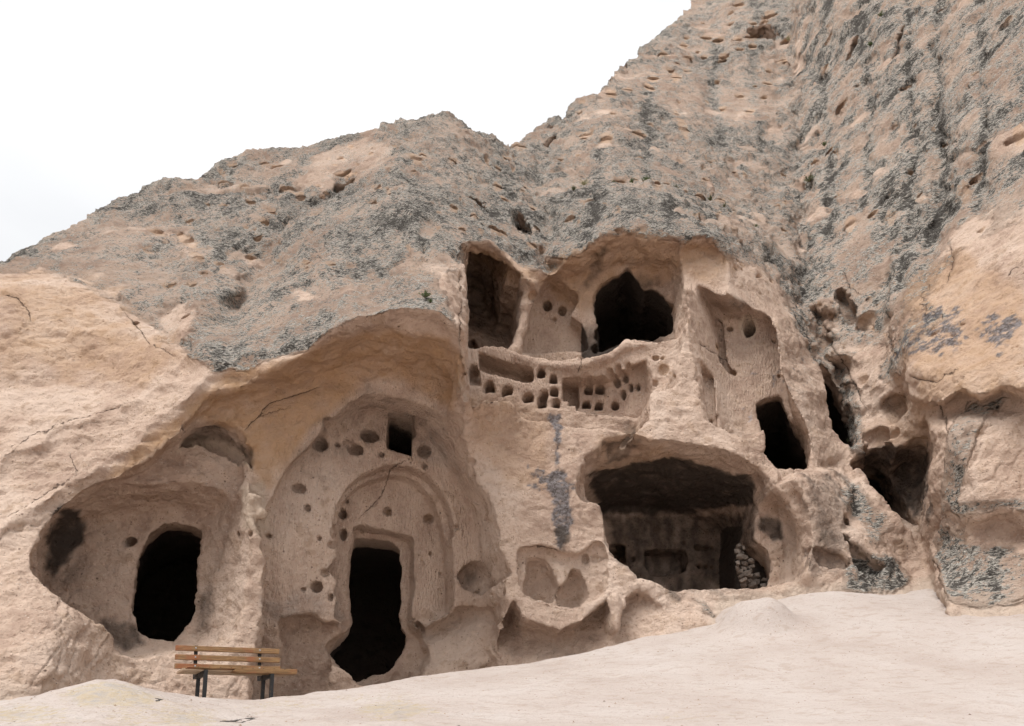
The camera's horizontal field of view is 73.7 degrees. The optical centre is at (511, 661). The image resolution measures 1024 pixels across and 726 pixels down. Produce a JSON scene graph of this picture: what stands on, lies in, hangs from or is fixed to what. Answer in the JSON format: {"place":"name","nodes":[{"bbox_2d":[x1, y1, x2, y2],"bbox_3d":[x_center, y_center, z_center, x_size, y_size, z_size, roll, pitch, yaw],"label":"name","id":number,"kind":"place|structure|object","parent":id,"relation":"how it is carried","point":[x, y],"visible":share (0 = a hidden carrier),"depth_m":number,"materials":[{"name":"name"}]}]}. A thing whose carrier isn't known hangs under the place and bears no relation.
{"place":"outdoors","nodes":[
{"label":"outdoors","id":0,"kind":"place"},
{"bbox_2d":[0,0,690,260],"label":"sky","id":1,"kind":"structure","parent":0,"point":[102,101],"materials":[{"name":"white"}]},
{"bbox_2d":[0,0,1023,699],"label":"cliff","id":2,"kind":"structure","parent":0,"point":[270,398],"depth_m":14.73,"materials":[{"name":"beige stone"}]},
{"bbox_2d":[418,290,430,297],"bbox_3d":[-1.458,-6.191,11.492,0.221,0.125,0.125,6,-11,-34],"label":"shrub","id":3,"kind":"object","parent":2,"relation":"on","point":[425,294],"visible":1,"depth_m":11.49,"materials":[{"name":"green plant"}]},
{"bbox_2d":[734,543,768,588],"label":"rubble wall","id":4,"kind":"structure","parent":2,"relation":"on","point":[744,572],"depth_m":14.41,"materials":[{"name":"stone"}]},
{"bbox_2d":[803,173,813,182],"bbox_3d":[11.704,-19.009,26.846,0.420,0.320,0.367,-3,-9,18],"label":"shrub","id":5,"kind":"object","parent":2,"relation":"on","point":[810,178],"visible":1,"depth_m":26.83,"materials":[{"name":"green plant"}]},
{"bbox_2d":[0,589,1023,725],"bbox_3d":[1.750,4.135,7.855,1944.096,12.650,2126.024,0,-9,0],"label":"ground","id":6,"kind":"structure","parent":0,"point":[736,639],"depth_m":7.98,"materials":[{"name":"beige sand"}]},
{"bbox_2d":[174,645,296,699],"bbox_3d":[-3.789,0.271,9.333,1.614,1.042,0.502,3,-9,-17],"label":"park bench","id":7,"kind":"object","parent":6,"relation":"on","point":[204,671],"visible":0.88,"depth_m":9.38,"materials":[{"name":"brown wood"}]}
]}

